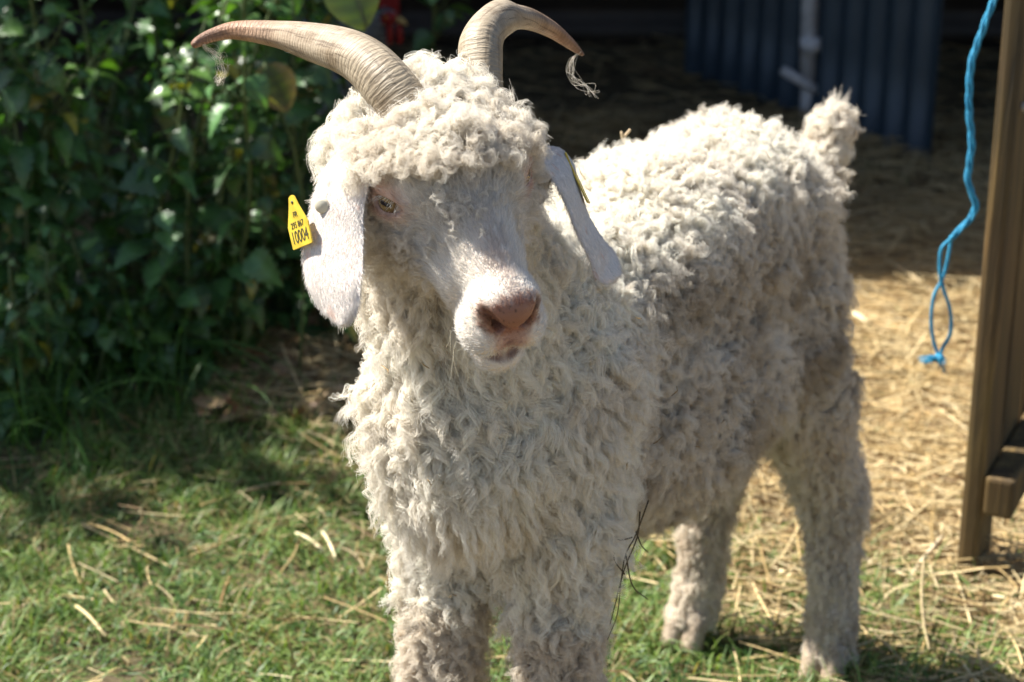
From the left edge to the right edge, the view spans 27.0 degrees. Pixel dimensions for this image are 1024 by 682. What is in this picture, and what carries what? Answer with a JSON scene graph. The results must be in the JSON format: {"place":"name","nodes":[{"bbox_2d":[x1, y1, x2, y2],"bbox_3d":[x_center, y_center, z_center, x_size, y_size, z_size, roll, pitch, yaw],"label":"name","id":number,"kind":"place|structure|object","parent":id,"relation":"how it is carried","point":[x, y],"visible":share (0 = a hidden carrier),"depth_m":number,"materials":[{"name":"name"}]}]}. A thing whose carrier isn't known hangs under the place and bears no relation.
{"place":"outdoors","nodes":[
{"label":"outdoors","id":0,"kind":"place"},
{"bbox_2d":[0,45,1023,681],"bbox_3d":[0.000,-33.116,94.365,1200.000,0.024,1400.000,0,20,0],"label":"ground","id":1,"kind":"structure","parent":0,"point":[950,87],"depth_m":3.06,"materials":[{"name":"green plant"}]},
{"bbox_2d":[0,328,46,421],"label":"nettle plant","id":2,"kind":"object","parent":1,"relation":"on","point":[7,374],"visible":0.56,"depth_m":3.00,"materials":[{"name":"green plant"}]},
{"bbox_2d":[0,42,53,350],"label":"nettle plant","id":3,"kind":"object","parent":1,"relation":"on","point":[19,78],"visible":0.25,"depth_m":3.11,"materials":[{"name":"green plant"}]},
{"bbox_2d":[0,252,57,441],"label":"nettle plant","id":4,"kind":"object","parent":1,"relation":"on","point":[14,314],"visible":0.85,"depth_m":2.96,"materials":[{"name":"green plant"}]},
{"bbox_2d":[0,0,59,319],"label":"nettle plant","id":5,"kind":"object","parent":1,"relation":"on","point":[19,212],"visible":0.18,"depth_m":3.27,"materials":[{"name":"green plant"}]},
{"bbox_2d":[0,0,64,243],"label":"nettle plant","id":6,"kind":"object","parent":1,"relation":"on","point":[33,132],"visible":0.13,"depth_m":3.49,"materials":[{"name":"green plant"}]},
{"bbox_2d":[0,307,81,405],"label":"nettle plant","id":7,"kind":"object","parent":1,"relation":"on","point":[55,364],"visible":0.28,"depth_m":3.08,"materials":[{"name":"green plant"}]},
{"bbox_2d":[0,0,83,302],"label":"nettle plant","id":8,"kind":"object","parent":1,"relation":"on","point":[51,23],"visible":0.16,"depth_m":3.40,"materials":[{"name":"green plant"}]},
{"bbox_2d":[0,50,90,386],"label":"nettle plant","id":9,"kind":"object","parent":1,"relation":"on","point":[22,160],"visible":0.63,"depth_m":3.06,"materials":[{"name":"green plant"}]},
{"bbox_2d":[4,249,87,416],"bbox_3d":[-0.664,-0.015,3.047,0.113,0.247,0.110,-7,21,-17],"label":"nettle plant","id":10,"kind":"object","parent":1,"relation":"on","point":[39,278],"visible":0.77,"depth_m":3.04,"materials":[{"name":"green plant"}]},
{"bbox_2d":[0,0,123,350],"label":"nettle plant","id":11,"kind":"object","parent":1,"relation":"on","point":[52,76],"visible":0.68,"depth_m":3.06,"materials":[{"name":"green plant"}]},
{"bbox_2d":[24,228,109,397],"bbox_3d":[-0.651,-0.040,3.096,0.118,0.263,0.127,0,20,0],"label":"nettle plant","id":12,"kind":"object","parent":1,"relation":"on","point":[72,293],"visible":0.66,"depth_m":3.07,"materials":[{"name":"green plant"}]},
{"bbox_2d":[0,21,137,325],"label":"nettle plant","id":13,"kind":"object","parent":1,"relation":"on","point":[8,204],"visible":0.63,"depth_m":3.09,"materials":[{"name":"green plant"}]},
{"bbox_2d":[0,408,168,528],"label":"grass tuft","id":14,"kind":"object","parent":1,"relation":"on","point":[75,471],"visible":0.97,"depth_m":2.85,"materials":[{"name":"green plant"}]},
{"bbox_2d":[0,310,192,501],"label":"grass tuft","id":15,"kind":"object","parent":1,"relation":"on","point":[26,420],"visible":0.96,"depth_m":2.98,"materials":[{"name":"green plant"}]},
{"bbox_2d":[57,227,135,368],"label":"nettle plant","id":16,"kind":"object","parent":1,"relation":"on","point":[87,244],"visible":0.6,"depth_m":3.10,"materials":[{"name":"green plant"}]},
{"bbox_2d":[65,306,144,409],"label":"nettle plant","id":17,"kind":"object","parent":1,"relation":"on","point":[105,335],"visible":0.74,"depth_m":3.10,"materials":[{"name":"green plant"}]},
{"bbox_2d":[80,251,145,369],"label":"nettle plant","id":18,"kind":"object","parent":1,"relation":"on","point":[88,305],"visible":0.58,"depth_m":3.14,"materials":[{"name":"green plant"}]},
{"bbox_2d":[60,0,170,290],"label":"nettle plant","id":19,"kind":"object","parent":1,"relation":"on","point":[156,8],"visible":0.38,"depth_m":3.44,"materials":[{"name":"green plant"}]},
{"bbox_2d":[60,0,176,243],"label":"nettle plant","id":20,"kind":"object","parent":1,"relation":"on","point":[141,55],"visible":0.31,"depth_m":3.64,"materials":[{"name":"green plant"}]},
{"bbox_2d":[59,0,182,320],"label":"nettle plant","id":21,"kind":"object","parent":1,"relation":"on","point":[95,142],"visible":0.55,"depth_m":3.23,"materials":[{"name":"green plant"}]},
{"bbox_2d":[109,311,184,394],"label":"nettle plant","id":22,"kind":"object","parent":1,"relation":"on","point":[156,331],"visible":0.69,"depth_m":3.13,"materials":[{"name":"green plant"}]},
{"bbox_2d":[88,0,208,266],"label":"nettle plant","id":23,"kind":"object","parent":1,"relation":"on","point":[144,95],"visible":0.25,"depth_m":3.59,"materials":[{"name":"green plant"}]},
{"bbox_2d":[79,4,221,354],"bbox_3d":[-0.530,-0.211,3.131,0.230,0.583,0.177,0,20,0],"label":"nettle plant","id":24,"kind":"object","parent":1,"relation":"on","point":[181,141],"visible":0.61,"depth_m":3.08,"materials":[{"name":"green plant"}]},
{"bbox_2d":[113,286,191,386],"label":"nettle plant","id":25,"kind":"object","parent":1,"relation":"on","point":[146,323],"visible":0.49,"depth_m":3.14,"materials":[{"name":"green plant"}]},
{"bbox_2d":[0,198,326,427],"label":"grass tuft","id":26,"kind":"object","parent":1,"relation":"on","point":[104,373],"visible":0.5,"depth_m":3.12,"materials":[{"name":"green plant"}]},
{"bbox_2d":[110,0,220,285],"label":"nettle plant","id":27,"kind":"object","parent":1,"relation":"on","point":[163,25],"visible":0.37,"depth_m":3.48,"materials":[{"name":"green plant"}]},
{"bbox_2d":[114,154,221,304],"bbox_3d":[-0.539,-0.155,3.397,0.165,0.283,0.118,0,20,0],"label":"nettle plant","id":28,"kind":"object","parent":1,"relation":"on","point":[147,225],"visible":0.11,"depth_m":3.37,"materials":[{"name":"green plant"}]},
{"bbox_2d":[78,307,283,428],"bbox_3d":[-0.475,0.039,3.054,0.299,0.137,0.349,-10,22,-26],"label":"grass tuft","id":29,"kind":"object","parent":1,"relation":"on","point":[191,382],"visible":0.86,"depth_m":3.09,"materials":[{"name":"green plant"}]},
{"bbox_2d":[125,0,243,245],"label":"nettle plant","id":30,"kind":"object","parent":1,"relation":"on","point":[181,26],"visible":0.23,"depth_m":3.56,"materials":[{"name":"green plant"}]},
{"bbox_2d":[116,0,256,383],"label":"nettle plant","id":31,"kind":"object","parent":1,"relation":"on","point":[174,214],"visible":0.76,"depth_m":3.10,"materials":[{"name":"green plant"}]},
{"bbox_2d":[155,241,221,358],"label":"nettle plant","id":32,"kind":"object","parent":1,"relation":"on","point":[181,280],"visible":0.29,"depth_m":3.21,"materials":[{"name":"green plant"}]},
{"bbox_2d":[163,300,239,373],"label":"nettle plant","id":33,"kind":"object","parent":1,"relation":"on","point":[197,322],"visible":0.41,"depth_m":3.18,"materials":[{"name":"green plant"}]},
{"bbox_2d":[174,238,241,342],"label":"nettle plant","id":34,"kind":"object","parent":1,"relation":"on","point":[200,278],"visible":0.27,"depth_m":3.31,"materials":[{"name":"green plant"}]},
{"bbox_2d":[180,222,268,331],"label":"nettle plant","id":35,"kind":"object","parent":1,"relation":"on","point":[226,275],"visible":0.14,"depth_m":3.35,"materials":[{"name":"green plant"}]},
{"bbox_2d":[191,57,266,319],"bbox_3d":[-0.429,-0.215,3.278,0.104,0.462,0.029,-8,21,-21],"label":"bramble shoot","id":36,"kind":"object","parent":1,"relation":"on","point":[261,162],"visible":0.23,"depth_m":3.27,"materials":[{"name":"green plant"}]},
{"bbox_2d":[187,0,291,299],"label":"nettle plant","id":37,"kind":"object","parent":1,"relation":"on","point":[237,204],"visible":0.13,"depth_m":3.36,"materials":[{"name":"green plant"}]},
{"bbox_2d":[177,0,304,325],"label":"nettle plant","id":38,"kind":"object","parent":1,"relation":"on","point":[255,125],"visible":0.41,"depth_m":3.20,"materials":[{"name":"green plant"}]},
{"bbox_2d":[187,0,301,361],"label":"nettle plant","id":39,"kind":"object","parent":1,"relation":"on","point":[258,264],"visible":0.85,"depth_m":3.10,"materials":[{"name":"green plant"}]},
{"bbox_2d":[196,0,295,249],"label":"nettle plant","id":40,"kind":"object","parent":1,"relation":"on","point":[202,190],"visible":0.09,"depth_m":3.55,"materials":[{"name":"green plant"}]},
{"bbox_2d":[231,221,281,287],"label":"nettle plant","id":41,"kind":"object","parent":1,"relation":"on","point":[253,250],"visible":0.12,"depth_m":3.41,"materials":[{"name":"green plant"}]},
{"bbox_2d":[206,0,307,227],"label":"nettle plant","id":42,"kind":"object","parent":1,"relation":"on","point":[234,101],"visible":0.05,"depth_m":3.72,"materials":[{"name":"green plant"}]},
{"bbox_2d":[231,165,302,333],"bbox_3d":[-0.390,-0.141,3.343,0.132,0.278,0.151,16,25,37],"label":"nettle plant","id":43,"kind":"object","parent":1,"relation":"on","point":[286,251],"visible":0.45,"depth_m":3.32,"materials":[{"name":"green plant"}]},
{"bbox_2d":[222,0,320,263],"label":"nettle plant","id":44,"kind":"object","parent":1,"relation":"on","point":[301,99],"visible":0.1,"depth_m":3.45,"materials":[{"name":"green plant"}]},
{"bbox_2d":[179,266,365,428],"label":"leaf litter","id":45,"kind":"object","parent":1,"relation":"on","point":[203,404],"visible":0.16,"depth_m":3.12,"materials":[{"name":"plant"}]},
{"bbox_2d":[238,182,309,335],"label":"nettle plant","id":46,"kind":"object","parent":1,"relation":"on","point":[293,297],"visible":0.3,"depth_m":3.37,"materials":[{"name":"green plant"}]},
{"bbox_2d":[255,63,304,382],"bbox_3d":[-0.333,-0.164,3.092,0.066,0.493,0.042,0,20,0],"label":"bramble shoot","id":47,"kind":"object","parent":1,"relation":"on","point":[283,84],"visible":0.84,"depth_m":3.01,"materials":[{"name":"green plant"}]},
{"bbox_2d":[241,0,322,262],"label":"nettle plant","id":48,"kind":"object","parent":1,"relation":"on","point":[280,55],"visible":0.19,"depth_m":3.45,"materials":[{"name":"green plant"}]},
{"bbox_2d":[248,0,331,327],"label":"nettle plant","id":49,"kind":"object","parent":1,"relation":"on","point":[314,74],"visible":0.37,"depth_m":3.35,"materials":[{"name":"green plant"}]},
{"bbox_2d":[266,151,315,308],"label":"nettle plant","id":50,"kind":"object","parent":1,"relation":"on","point":[294,189],"visible":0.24,"depth_m":3.32,"materials":[{"name":"green plant"}]},
{"bbox_2d":[295,532,324,552],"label":"straw stalk","id":51,"kind":"object","parent":1,"relation":"on","point":[319,547],"visible":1,"depth_m":2.64,"materials":[{"name":"beige plant"}]},
{"bbox_2d":[277,263,356,354],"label":"nettle plant","id":52,"kind":"object","parent":1,"relation":"on","point":[309,304],"visible":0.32,"depth_m":3.32,"materials":[{"name":"green plant"}]},
{"bbox_2d":[290,0,347,184],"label":"nettle plant","id":53,"kind":"object","parent":1,"relation":"on","point":[327,12],"visible":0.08,"depth_m":3.81,"materials":[{"name":"green plant"}]},
{"bbox_2d":[295,0,344,204],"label":"nettle plant","id":54,"kind":"object","parent":1,"relation":"on","point":[328,96],"visible":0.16,"depth_m":3.52,"materials":[{"name":"green plant"}]},
{"bbox_2d":[321,531,337,560],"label":"straw stalk","id":55,"kind":"object","parent":1,"relation":"on","point":[328,542],"visible":0.98,"depth_m":2.63,"materials":[{"name":"beige plant"}]},
{"bbox_2d":[306,205,359,342],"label":"nettle plant","id":56,"kind":"object","parent":1,"relation":"on","point":[353,332],"visible":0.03,"depth_m":3.30,"materials":[{"name":"green plant"}]},
{"bbox_2d":[295,0,382,129],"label":"nettle plant","id":57,"kind":"object","parent":1,"relation":"on","point":[305,9],"visible":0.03,"depth_m":3.79,"materials":[{"name":"green plant"}]},
{"bbox_2d":[279,0,407,131],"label":"rooster","id":58,"kind":"object","parent":1,"relation":"on","point":[380,27],"visible":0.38,"depth_m":3.87},
{"bbox_2d":[324,0,378,30],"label":"bramble shoot","id":59,"kind":"object","parent":1,"relation":"on","point":[357,14],"visible":0.52,"depth_m":2.81,"materials":[{"name":"green plant"}]},
{"bbox_2d":[409,0,474,63],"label":"nettle plant","id":60,"kind":"object","parent":1,"relation":"on","point":[424,39],"visible":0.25,"depth_m":3.77,"materials":[{"name":"green plant"}]},
{"bbox_2d":[2,0,1004,48],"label":"shed","id":61,"kind":"structure","parent":1,"relation":"on","point":[599,23],"depth_m":5.40,"materials":[{"name":"metal"}]},
{"bbox_2d":[0,35,1023,681],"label":"straw","id":62,"kind":"object","parent":1,"relation":"on","point":[878,371],"visible":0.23,"depth_m":3.08,"materials":[{"name":"beige plant"}]},
{"bbox_2d":[866,560,919,583],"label":"straw stalk","id":63,"kind":"object","parent":62,"relation":"on","point":[896,570],"visible":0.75,"depth_m":2.56,"materials":[{"name":"beige plant"}]},
{"bbox_2d":[884,258,941,299],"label":"straw stalk","id":64,"kind":"object","parent":62,"relation":"on","point":[899,267],"visible":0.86,"depth_m":3.61,"materials":[{"name":"beige plant"}]},
{"bbox_2d":[0,158,1023,681],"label":"grass","id":65,"kind":"structure","parent":1,"relation":"on","point":[240,526],"depth_m":2.56,"materials":[{"name":"green plant"}]},
{"bbox_2d":[75,604,107,637],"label":"straw stalk","id":66,"kind":"object","parent":65,"relation":"on","point":[90,617],"visible":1,"depth_m":2.45,"materials":[{"name":"beige plant"}]},
{"bbox_2d":[903,536,942,583],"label":"straw stalk","id":67,"kind":"object","parent":65,"relation":"on","point":[936,543],"visible":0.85,"depth_m":2.58,"materials":[{"name":"beige plant"}]},
{"bbox_2d":[191,0,880,681],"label":"goat","id":68,"kind":"object","parent":1,"relation":"on","point":[565,382],"visible":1,"depth_m":1.69},
{"bbox_2d":[204,44,228,85],"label":"wool wisp","id":69,"kind":"object","parent":68,"relation":"hanging from","point":[205,45],"depth_m":1.62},
{"bbox_2d":[566,52,598,98],"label":"wool wisp","id":70,"kind":"object","parent":68,"relation":"hanging from","point":[580,52],"depth_m":1.70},
{"bbox_2d":[620,129,630,141],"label":"twig","id":71,"kind":"object","parent":68,"relation":"attached to","point":[625,134],"visible":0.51,"depth_m":1.98,"materials":[{"name":"beige wood"}]},
{"bbox_2d":[607,500,648,639],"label":"dry weed","id":72,"kind":"object","parent":68,"relation":"hanging from","point":[637,537],"visible":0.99,"depth_m":1.72,"materials":[{"name":"brown plant"}]},
{"bbox_2d":[770,566,795,584],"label":"straw stalk","id":73,"kind":"object","parent":1,"relation":"on","point":[781,570],"visible":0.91,"depth_m":2.56,"materials":[{"name":"beige plant"}]},
{"bbox_2d":[779,0,820,117],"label":"metal bar","id":74,"kind":"object","parent":1,"relation":"on","point":[809,49],"visible":0.77,"depth_m":4.65,"materials":[{"name":"white paint"}]},
{"bbox_2d":[684,0,942,162],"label":"sheet panel","id":75,"kind":"object","parent":1,"relation":"on","point":[879,59],"visible":0.83,"depth_m":4.56,"materials":[{"name":"blue metal"}]},
{"bbox_2d":[850,311,871,327],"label":"straw stalk","id":76,"kind":"object","parent":1,"relation":"on","point":[858,315],"visible":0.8,"depth_m":3.41,"materials":[{"name":"beige plant"}]},
{"bbox_2d":[957,0,1023,577],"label":"timber gate","id":77,"kind":"structure","parent":1,"relation":"on","point":[993,486],"depth_m":2.49,"materials":[{"name":"brown wood"}]},
{"bbox_2d":[918,0,996,373],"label":"twine","id":78,"kind":"object","parent":77,"relation":"hanging from","point":[938,357],"visible":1,"depth_m":2.37,"materials":[{"name":"blue fabric"}]},
{"bbox_2d":[992,594,1020,607],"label":"straw stalk","id":79,"kind":"object","parent":1,"relation":"on","point":[1004,598],"visible":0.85,"depth_m":2.49,"materials":[{"name":"beige plant"}]}
]}

